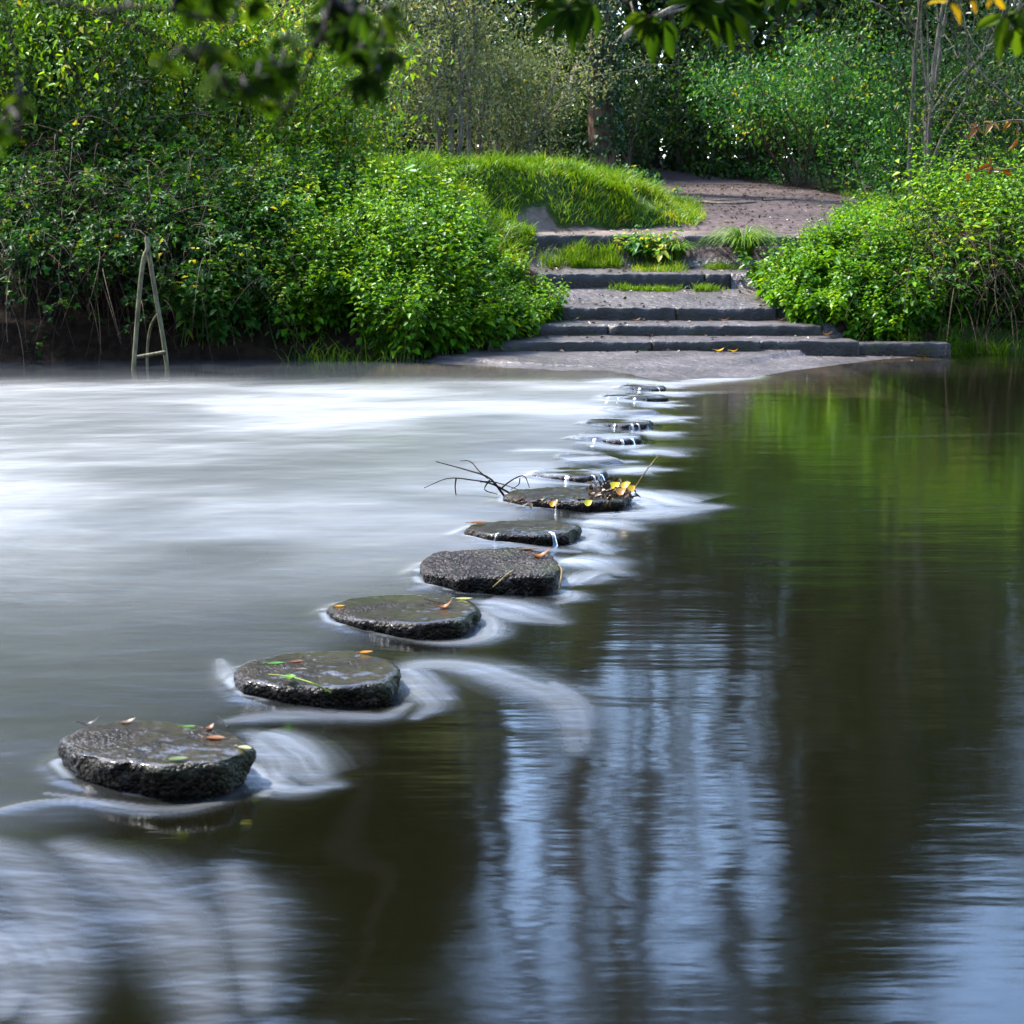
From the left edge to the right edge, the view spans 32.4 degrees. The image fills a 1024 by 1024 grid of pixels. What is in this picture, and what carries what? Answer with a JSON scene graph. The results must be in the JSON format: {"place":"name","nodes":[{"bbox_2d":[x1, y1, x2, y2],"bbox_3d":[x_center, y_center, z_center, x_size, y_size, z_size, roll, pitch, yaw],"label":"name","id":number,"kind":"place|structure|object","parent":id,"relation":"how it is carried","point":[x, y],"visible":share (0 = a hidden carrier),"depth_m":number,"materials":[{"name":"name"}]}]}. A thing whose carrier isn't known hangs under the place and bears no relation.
{"place":"outdoors","nodes":[
{"label":"outdoors","id":0,"kind":"place"},
{"bbox_2d":[0,351,1023,1023],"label":"water","id":1,"kind":"structure","parent":0,"point":[720,727],"depth_m":6.03,"materials":[{"name":"liquid"}]},
{"bbox_2d":[57,720,255,797],"bbox_3d":[-1.062,0.843,5.242,0.610,0.344,0.442,5,11,31],"label":"stepping stone","id":2,"kind":"object","parent":1,"relation":"in","point":[131,756],"visible":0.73,"depth_m":5.09,"materials":[{"name":"stone"}]},
{"bbox_2d":[73,716,98,725],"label":"fallen leaf","id":3,"kind":"object","parent":2,"relation":"on","point":[89,723],"visible":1,"depth_m":5.38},
{"bbox_2d":[115,717,135,722],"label":"fallen leaf","id":4,"kind":"object","parent":2,"relation":"on","point":[128,721],"visible":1,"depth_m":5.40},
{"bbox_2d":[163,756,187,759],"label":"fallen leaf","id":5,"kind":"object","parent":2,"relation":"on","point":[177,758],"visible":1,"depth_m":5.03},
{"bbox_2d":[203,723,213,728],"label":"fallen leaf","id":6,"kind":"object","parent":2,"relation":"on","point":[210,726],"visible":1,"depth_m":5.34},
{"bbox_2d":[201,735,225,738],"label":"fallen leaf","id":7,"kind":"object","parent":2,"relation":"on","point":[215,737],"visible":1,"depth_m":5.24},
{"bbox_2d":[234,745,250,748],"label":"fallen leaf","id":8,"kind":"object","parent":2,"relation":"on","point":[245,746],"visible":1,"depth_m":5.14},
{"bbox_2d":[233,650,401,706],"bbox_3d":[-0.685,0.696,6.237,0.597,0.317,0.562,0,9,0],"label":"stepping stone","id":9,"kind":"object","parent":1,"relation":"in","point":[346,678],"visible":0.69,"depth_m":6.07,"materials":[{"name":"stone"}]},
{"bbox_2d":[268,673,331,693],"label":"green leafy sprig","id":10,"kind":"object","parent":9,"relation":"on","point":[289,676],"visible":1,"depth_m":5.97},
{"bbox_2d":[326,593,481,638],"bbox_3d":[-0.445,0.538,7.249,0.643,0.307,0.619,0,9,0],"label":"stepping stone","id":11,"kind":"object","parent":1,"relation":"in","point":[416,616],"visible":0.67,"depth_m":7.10,"materials":[{"name":"stone"}]},
{"bbox_2d":[423,598,451,604],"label":"twig","id":12,"kind":"object","parent":11,"relation":"on","point":[435,601],"visible":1,"depth_m":7.27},
{"bbox_2d":[434,599,451,607],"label":"fallen leaf","id":13,"kind":"object","parent":11,"relation":"on","point":[445,605],"visible":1,"depth_m":7.21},
{"bbox_2d":[420,547,560,593],"bbox_3d":[-0.101,0.381,8.157,0.654,0.335,0.763,0,9,0],"label":"stepping stone","id":14,"kind":"object","parent":1,"relation":"in","point":[483,570],"visible":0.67,"depth_m":7.90,"materials":[{"name":"stone"}]},
{"bbox_2d":[493,570,513,586],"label":"grass stalk","id":15,"kind":"object","parent":14,"relation":"on","point":[502,578],"depth_m":7.74,"materials":[{"name":"plant"}]},
{"bbox_2d":[513,547,536,549],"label":"fallen leaf","id":16,"kind":"object","parent":14,"relation":"on","point":[530,548],"visible":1,"depth_m":8.40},
{"bbox_2d":[527,548,549,556],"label":"fallen leaf","id":17,"kind":"object","parent":14,"relation":"on","point":[541,554],"visible":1,"depth_m":8.21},
{"bbox_2d":[558,564,561,589],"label":"grass stalk","id":18,"kind":"object","parent":14,"relation":"on","point":[560,576],"depth_m":7.79,"materials":[{"name":"plant"}]},
{"bbox_2d":[464,520,581,544],"bbox_3d":[0.060,0.220,9.229,0.620,0.304,0.476,0,9,0],"label":"stepping stone","id":19,"kind":"object","parent":1,"relation":"in","point":[536,532],"visible":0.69,"depth_m":9.09,"materials":[{"name":"stone"}]},
{"bbox_2d":[603,410,655,421],"bbox_3d":[1.038,-0.777,15.504,0.479,0.246,0.461,-6,11,-34],"label":"foam","id":20,"kind":"object","parent":1,"relation":"on","point":[645,412],"visible":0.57,"depth_m":15.32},
{"bbox_2d":[0,158,1023,457],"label":"ground","id":21,"kind":"structure","parent":0,"point":[540,214],"depth_m":21.87,"materials":[{"name":"soil"}]},
{"bbox_2d":[0,0,163,152],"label":"shrub","id":22,"kind":"object","parent":21,"relation":"on","point":[51,48],"visible":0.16,"depth_m":24.17,"materials":[{"name":"green plant"}]},
{"bbox_2d":[0,0,167,190],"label":"shrub","id":23,"kind":"object","parent":21,"relation":"on","point":[30,9],"visible":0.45,"depth_m":23.75,"materials":[{"name":"green plant"}]},
{"bbox_2d":[0,89,203,365],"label":"bramble thicket","id":24,"kind":"object","parent":21,"relation":"on","point":[14,236],"visible":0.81,"depth_m":21.45,"materials":[{"name":"plant"}]},
{"bbox_2d":[0,112,230,236],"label":"bramble thicket","id":25,"kind":"object","parent":21,"relation":"on","point":[90,159],"visible":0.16,"depth_m":23.60,"materials":[{"name":"plant"}]},
{"bbox_2d":[0,0,277,158],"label":"overhanging branch","id":26,"kind":"object","parent":21,"relation":"on","point":[215,57],"visible":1,"depth_m":1.55,"materials":[{"name":"green plant"}]},
{"bbox_2d":[131,236,169,369],"bbox_3d":[-4.098,-2.303,20.088,0.440,1.665,0.651,0,9,0],"label":"metal frame","id":27,"kind":"object","parent":21,"relation":"on","point":[158,315],"visible":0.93,"depth_m":19.84,"materials":[{"name":"metal"}]},
{"bbox_2d":[0,0,305,206],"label":"shrub","id":28,"kind":"object","parent":21,"relation":"on","point":[103,103],"visible":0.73,"depth_m":23.31,"materials":[{"name":"green plant"}]},
{"bbox_2d":[0,104,337,366],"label":"bramble thicket","id":29,"kind":"object","parent":21,"relation":"on","point":[172,232],"visible":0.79,"depth_m":21.56,"materials":[{"name":"plant"}]},
{"bbox_2d":[0,0,381,173],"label":"shrub","id":30,"kind":"object","parent":21,"relation":"on","point":[149,26],"visible":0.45,"depth_m":24.20,"materials":[{"name":"green plant"}]},
{"bbox_2d":[109,108,342,241],"bbox_3d":[-3.683,-4.583,23.835,2.951,2.122,3.506,0,9,0],"label":"nettle bush","id":31,"kind":"object","parent":21,"relation":"on","point":[261,150],"visible":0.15,"depth_m":23.71,"materials":[{"name":"green plant"}]},
{"bbox_2d":[7,0,453,173],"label":"shrub","id":32,"kind":"object","parent":21,"relation":"on","point":[251,52],"visible":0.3,"depth_m":24.90,"materials":[{"name":"green plant"}]},
{"bbox_2d":[141,160,326,348],"bbox_3d":[-3.402,-3.209,21.847,2.247,2.338,2.765,0,9,0],"label":"nettle bush","id":33,"kind":"object","parent":21,"relation":"on","point":[220,304],"visible":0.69,"depth_m":21.66,"materials":[{"name":"green plant"}]},
{"bbox_2d":[117,94,402,245],"bbox_3d":[-3.641,-4.431,24.293,4.001,2.745,3.719,4,10,23],"label":"bramble thicket","id":34,"kind":"object","parent":21,"relation":"on","point":[347,159],"visible":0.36,"depth_m":23.64,"materials":[{"name":"plant"}]},
{"bbox_2d":[185,45,452,170],"bbox_3d":[-2.824,-5.855,26.087,4.122,2.941,3.622,9,13,43],"label":"shrub","id":35,"kind":"object","parent":21,"relation":"on","point":[341,134],"visible":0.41,"depth_m":25.36,"materials":[{"name":"green plant"}]},
{"bbox_2d":[239,0,412,132],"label":"overhanging branch","id":36,"kind":"object","parent":21,"relation":"on","point":[348,21],"visible":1,"depth_m":1.73,"materials":[{"name":"green plant"}]},
{"bbox_2d":[249,154,414,356],"bbox_3d":[-2.189,-3.202,21.898,2.110,2.524,2.490,0,9,0],"label":"nettle bush","id":37,"kind":"object","parent":21,"relation":"on","point":[350,266],"visible":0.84,"depth_m":21.77,"materials":[{"name":"green plant"}]},
{"bbox_2d":[269,321,410,361],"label":"grass tuft","id":38,"kind":"object","parent":21,"relation":"on","point":[339,355],"visible":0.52,"depth_m":21.23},
{"bbox_2d":[189,0,499,157],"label":"shrub","id":39,"kind":"object","parent":21,"relation":"on","point":[430,104],"visible":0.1,"depth_m":31.74,"materials":[{"name":"green plant"}]},
{"bbox_2d":[265,131,487,251],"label":"nettle bush","id":40,"kind":"object","parent":21,"relation":"on","point":[401,185],"visible":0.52,"depth_m":23.79,"materials":[{"name":"green plant"}]},
{"bbox_2d":[360,168,500,361],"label":"nettle bush","id":41,"kind":"object","parent":21,"relation":"on","point":[417,323],"visible":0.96,"depth_m":21.56,"materials":[{"name":"green plant"}]},
{"bbox_2d":[367,0,572,158],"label":"tree","id":42,"kind":"object","parent":21,"relation":"on","point":[450,128],"visible":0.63,"depth_m":32.75,"materials":[{"name":"green plant"}]},
{"bbox_2d":[426,172,526,264],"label":"bush","id":43,"kind":"object","parent":21,"relation":"on","point":[491,229],"visible":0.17,"depth_m":24.53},
{"bbox_2d":[1,0,1023,179],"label":"woodland","id":44,"kind":"object","parent":21,"relation":"on","point":[696,151],"visible":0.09,"depth_m":47.04,"materials":[{"name":"green plant"}]},
{"bbox_2d":[337,0,723,159],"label":"shrub","id":45,"kind":"object","parent":21,"relation":"on","point":[509,83],"visible":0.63,"depth_m":34.13,"materials":[{"name":"green plant"}]},
{"bbox_2d":[422,14,639,162],"bbox_3d":[0.337,-8.502,37.480,5.635,3.904,3.467,-8,12,-40],"label":"shrub","id":46,"kind":"object","parent":21,"relation":"on","point":[558,125],"visible":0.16,"depth_m":37.33,"materials":[{"name":"green plant"}]},
{"bbox_2d":[503,487,631,511],"bbox_3d":[0.329,0.035,10.381,0.765,0.305,0.626,0,9,0],"label":"stepping stone","id":47,"kind":"object","parent":21,"relation":"on","point":[562,495],"visible":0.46,"depth_m":10.19,"materials":[{"name":"stone"}]},
{"bbox_2d":[424,460,529,496],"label":"dead branch","id":48,"kind":"object","parent":47,"relation":"on","point":[499,488],"visible":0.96,"depth_m":10.46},
{"bbox_2d":[508,477,640,509],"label":"leaf litter","id":49,"kind":"object","parent":47,"relation":"on","point":[604,488],"visible":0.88,"depth_m":10.17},
{"bbox_2d":[548,501,557,506],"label":"fallen leaf","id":50,"kind":"object","parent":49,"relation":"on","point":[552,503],"visible":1,"depth_m":9.86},
{"bbox_2d":[582,500,591,505],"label":"fallen leaf","id":51,"kind":"object","parent":49,"relation":"on","point":[587,502],"visible":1,"depth_m":9.88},
{"bbox_2d":[609,482,619,488],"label":"fallen leaf","id":52,"kind":"object","parent":49,"relation":"on","point":[614,484],"visible":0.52,"depth_m":10.26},
{"bbox_2d":[614,488,625,494],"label":"fallen leaf","id":53,"kind":"object","parent":49,"relation":"on","point":[620,491],"visible":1,"depth_m":10.10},
{"bbox_2d":[620,482,630,487],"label":"fallen leaf","id":54,"kind":"object","parent":49,"relation":"on","point":[624,484],"visible":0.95,"depth_m":10.25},
{"bbox_2d":[627,485,634,491],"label":"fallen leaf","id":55,"kind":"object","parent":49,"relation":"on","point":[631,488],"visible":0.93,"depth_m":10.30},
{"bbox_2d":[635,455,658,487],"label":"grass stalk","id":56,"kind":"object","parent":49,"relation":"on","point":[645,472],"depth_m":10.30,"materials":[{"name":"plant"}]},
{"bbox_2d":[532,468,607,482],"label":"stepping stone","id":57,"kind":"object","parent":21,"relation":"on","point":[579,475],"visible":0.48,"depth_m":11.32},
{"bbox_2d":[537,0,651,170],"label":"tree","id":58,"kind":"object","parent":21,"relation":"on","point":[602,130],"visible":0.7,"depth_m":35.97,"materials":[{"name":"brown plant"}]},
{"bbox_2d":[574,434,641,455],"bbox_3d":[0.731,-0.441,13.394,0.531,0.280,0.467,0,9,0],"label":"stepping stone","id":59,"kind":"object","parent":21,"relation":"on","point":[627,440],"visible":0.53,"depth_m":13.26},
{"bbox_2d":[530,9,694,180],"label":"shrub","id":60,"kind":"object","parent":21,"relation":"on","point":[631,124],"visible":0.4,"depth_m":42.14,"materials":[{"name":"green plant"}]},
{"bbox_2d":[585,419,653,442],"bbox_3d":[0.875,-0.605,14.413,0.575,0.280,0.457,0,9,0],"label":"stepping stone","id":61,"kind":"object","parent":21,"relation":"on","point":[642,425],"visible":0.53,"depth_m":14.26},
{"bbox_2d":[626,0,639,158],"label":"tree","id":62,"kind":"object","parent":21,"relation":"on","point":[634,3],"visible":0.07,"depth_m":51.17,"materials":[{"name":"brown plant"}]},
{"bbox_2d":[601,395,667,407],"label":"stepping stone","id":63,"kind":"object","parent":21,"relation":"on","point":[649,398],"visible":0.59,"depth_m":16.48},
{"bbox_2d":[619,386,665,394],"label":"stepping stone","id":64,"kind":"object","parent":21,"relation":"on","point":[651,389],"visible":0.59,"depth_m":17.52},
{"bbox_2d":[517,0,822,66],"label":"overhanging branch","id":65,"kind":"object","parent":21,"relation":"on","point":[575,20],"visible":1,"depth_m":2.91,"materials":[{"name":"green plant"}]},
{"bbox_2d":[657,240,704,258],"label":"sedge clump","id":66,"kind":"object","parent":21,"relation":"on","point":[677,252],"visible":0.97,"depth_m":25.96,"materials":[{"name":"green plant"}]},
{"bbox_2d":[382,142,1023,200],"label":"undergrowth","id":67,"kind":"object","parent":21,"relation":"on","point":[773,174],"visible":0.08,"depth_m":38.96,"materials":[{"name":"green plant"}]},
{"bbox_2d":[534,0,911,155],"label":"tree","id":68,"kind":"object","parent":21,"relation":"on","point":[669,10],"visible":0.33,"depth_m":40.16,"materials":[{"name":"brown plant"}]},
{"bbox_2d":[742,19,759,167],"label":"tree","id":69,"kind":"object","parent":21,"relation":"on","point":[748,50],"visible":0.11,"depth_m":46.19,"materials":[{"name":"brown plant"}]},
{"bbox_2d":[624,0,899,174],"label":"shrub","id":70,"kind":"object","parent":21,"relation":"on","point":[687,83],"visible":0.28,"depth_m":45.07,"materials":[{"name":"green plant"}]},
{"bbox_2d":[668,0,902,185],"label":"shrub","id":71,"kind":"object","parent":21,"relation":"on","point":[760,121],"visible":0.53,"depth_m":38.64,"materials":[{"name":"green plant"}]},
{"bbox_2d":[660,4,963,189],"bbox_3d":[6.784,-8.716,36.564,6.759,4.164,5.071,-7,12,-37],"label":"shrub","id":72,"kind":"object","parent":21,"relation":"on","point":[825,86],"visible":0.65,"depth_m":36.15,"materials":[{"name":"green plant"}]},
{"bbox_2d":[828,190,921,232],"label":"nettle bush","id":73,"kind":"object","parent":21,"relation":"on","point":[845,213],"visible":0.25,"depth_m":26.55,"materials":[{"name":"green plant"}]},
{"bbox_2d":[815,200,948,340],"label":"nettle bush","id":74,"kind":"object","parent":21,"relation":"on","point":[855,233],"visible":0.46,"depth_m":23.25,"materials":[{"name":"green plant"}]},
{"bbox_2d":[787,15,996,197],"bbox_3d":[7.482,-7.851,34.743,4.126,3.827,4.362,7,11,36],"label":"shrub","id":75,"kind":"object","parent":21,"relation":"on","point":[896,140],"visible":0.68,"depth_m":34.55,"materials":[{"name":"green plant"}]},
{"bbox_2d":[799,0,1023,189],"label":"shrub","id":76,"kind":"object","parent":21,"relation":"on","point":[946,60],"visible":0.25,"depth_m":34.99,"materials":[{"name":"green plant"}]},
{"bbox_2d":[813,160,1023,352],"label":"bramble thicket","id":77,"kind":"object","parent":21,"relation":"on","point":[953,241],"visible":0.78,"depth_m":23.11,"materials":[{"name":"plant"}]},
{"bbox_2d":[834,91,1023,322],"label":"nettle bush","id":78,"kind":"object","parent":21,"relation":"on","point":[926,191],"visible":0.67,"depth_m":24.04,"materials":[{"name":"green plant"}]},
{"bbox_2d":[835,0,1023,197],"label":"tree","id":79,"kind":"object","parent":21,"relation":"on","point":[933,79],"visible":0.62,"depth_m":32.65,"materials":[{"name":"grey plant"}]},
{"bbox_2d":[895,323,971,354],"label":"grass tuft","id":80,"kind":"object","parent":21,"relation":"on","point":[902,337],"visible":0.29,"depth_m":22.65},
{"bbox_2d":[858,195,1023,340],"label":"nettle bush","id":81,"kind":"object","parent":21,"relation":"on","point":[904,319],"visible":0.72,"depth_m":22.97,"materials":[{"name":"green plant"}]},
{"bbox_2d":[882,43,1023,178],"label":"shrub","id":82,"kind":"object","parent":21,"relation":"on","point":[1006,70],"visible":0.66,"depth_m":30.66,"materials":[{"name":"green plant"}]},
{"bbox_2d":[883,0,1023,200],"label":"shrub","id":83,"kind":"object","parent":21,"relation":"on","point":[999,112],"visible":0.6,"depth_m":30.72,"materials":[{"name":"green plant"}]},
{"bbox_2d":[927,0,1005,24],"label":"overhanging branch","id":84,"kind":"object","parent":21,"relation":"on","point":[955,9],"visible":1,"depth_m":2.91,"materials":[{"name":"yellow plant"}]},
{"bbox_2d":[929,309,1022,353],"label":"grass tuft","id":85,"kind":"object","parent":21,"relation":"on","point":[995,350],"visible":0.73,"depth_m":22.84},
{"bbox_2d":[964,52,1023,179],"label":"overhanging branch","id":86,"kind":"object","parent":21,"relation":"on","point":[988,165],"visible":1,"depth_m":8.81,"materials":[{"name":"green plant"}]},
{"bbox_2d":[973,3,1023,63],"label":"overhanging branch","id":87,"kind":"object","parent":21,"relation":"on","point":[1004,34],"visible":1,"depth_m":2.92,"materials":[{"name":"green plant"}]},
{"bbox_2d":[565,455,620,463],"bbox_3d":[0.550,-0.255,12.270,0.408,0.242,0.444,0,9,0],"label":"foam","id":88,"kind":"object","parent":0,"point":[599,459],"visible":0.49,"depth_m":12.20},
{"bbox_2d":[352,260,910,389],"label":"shore","id":89,"kind":"structure","parent":0,"point":[675,365],"depth_m":21.85,"materials":[{"name":"soil"}]},
{"bbox_2d":[440,179,571,353],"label":"nettle bush","id":90,"kind":"object","parent":89,"relation":"on","point":[516,297],"visible":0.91,"depth_m":22.43,"materials":[{"name":"green plant"}]},
{"bbox_2d":[534,232,625,267],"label":"grass tuft","id":91,"kind":"object","parent":89,"relation":"on","point":[574,260],"visible":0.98,"depth_m":25.99,"materials":[{"name":"plant"}]},
{"bbox_2d":[544,273,730,288],"bbox_3d":[1.785,-3.239,25.191,2.662,0.370,0.366,0,9,0],"label":"stone step","id":92,"kind":"object","parent":89,"relation":"on","point":[594,280],"visible":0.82,"depth_m":25.03,"materials":[{"name":"stone"}]},
{"bbox_2d":[611,212,683,261],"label":"leafy plant","id":93,"kind":"object","parent":89,"relation":"on","point":[648,245],"visible":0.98,"depth_m":25.96,"materials":[{"name":"green plant"}]},
{"bbox_2d":[619,255,689,271],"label":"grass tuft","id":94,"kind":"object","parent":89,"relation":"on","point":[651,267],"visible":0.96,"depth_m":25.69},
{"bbox_2d":[556,306,777,320],"bbox_3d":[2.025,-2.612,23.687,3.042,0.310,0.424,0,9,0],"label":"stone step","id":95,"kind":"object","parent":89,"relation":"on","point":[670,313],"visible":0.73,"depth_m":23.50,"materials":[{"name":"stone"}]},
{"bbox_2d":[608,278,728,291],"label":"grass tuft","id":96,"kind":"object","parent":89,"relation":"on","point":[699,288],"visible":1,"depth_m":24.87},
{"bbox_2d":[528,323,821,335],"bbox_3d":[2.110,-2.317,22.931,3.812,0.269,0.386,0,9,0],"label":"stone step","id":97,"kind":"object","parent":89,"relation":"on","point":[719,330],"visible":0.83,"depth_m":22.75,"materials":[{"name":"stone"}]},
{"bbox_2d":[487,338,950,356],"bbox_3d":[2.619,-2.070,22.223,5.895,0.247,0.652,-1,9,-3],"label":"stone step","id":98,"kind":"object","parent":89,"relation":"on","point":[846,347],"visible":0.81,"depth_m":22.02,"materials":[{"name":"stone"}]},
{"bbox_2d":[699,257,745,269],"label":"grass tuft","id":99,"kind":"object","parent":89,"relation":"on","point":[721,266],"visible":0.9,"depth_m":25.80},
{"bbox_2d":[733,217,866,340],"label":"nettle bush","id":100,"kind":"object","parent":89,"relation":"on","point":[794,276],"visible":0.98,"depth_m":23.47,"materials":[{"name":"green plant"}]},
{"bbox_2d":[477,1,786,157],"label":"sky","id":101,"kind":"structure","parent":0,"point":[638,1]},
{"bbox_2d":[285,143,1022,341],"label":"grass","id":102,"kind":"structure","parent":0,"point":[686,211],"depth_m":27.61,"materials":[{"name":"plant"}]},
{"bbox_2d":[532,162,869,251],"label":"path","id":103,"kind":"structure","parent":0,"point":[689,180],"depth_m":31.08,"materials":[{"name":"soil"}]},
{"bbox_2d":[532,234,642,248],"bbox_3d":[1.125,-4.018,26.431,1.642,0.312,0.432,0,9,0],"label":"stone step","id":104,"kind":"object","parent":103,"relation":"on","point":[549,240],"visible":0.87,"depth_m":26.23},
{"bbox_2d":[531,184,924,359],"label":"fallen leaves","id":105,"kind":"object","parent":103,"relation":"on","point":[610,270],"visible":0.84,"depth_m":27.22,"materials":[{"name":"brown plant"}]},
{"bbox_2d":[694,223,783,260],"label":"sedge clump","id":106,"kind":"object","parent":103,"relation":"on","point":[748,242],"visible":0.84,"depth_m":25.74,"materials":[{"name":"green plant"}]},
{"bbox_2d":[682,235,795,243],"bbox_3d":[3.400,-4.015,26.457,1.692,0.299,0.382,0,9,0],"label":"stone step","id":107,"kind":"object","parent":103,"relation":"on","point":[694,238],"visible":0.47,"depth_m":26.28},
{"bbox_2d":[695,198,808,204],"bbox_3d":[4.228,-5.884,33.357,2.961,0.151,0.895,-6,11,-33],"label":"tree root","id":108,"kind":"object","parent":103,"relation":"on","point":[717,202],"visible":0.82,"depth_m":33.29,"materials":[{"name":"brown plant"}]}
]}

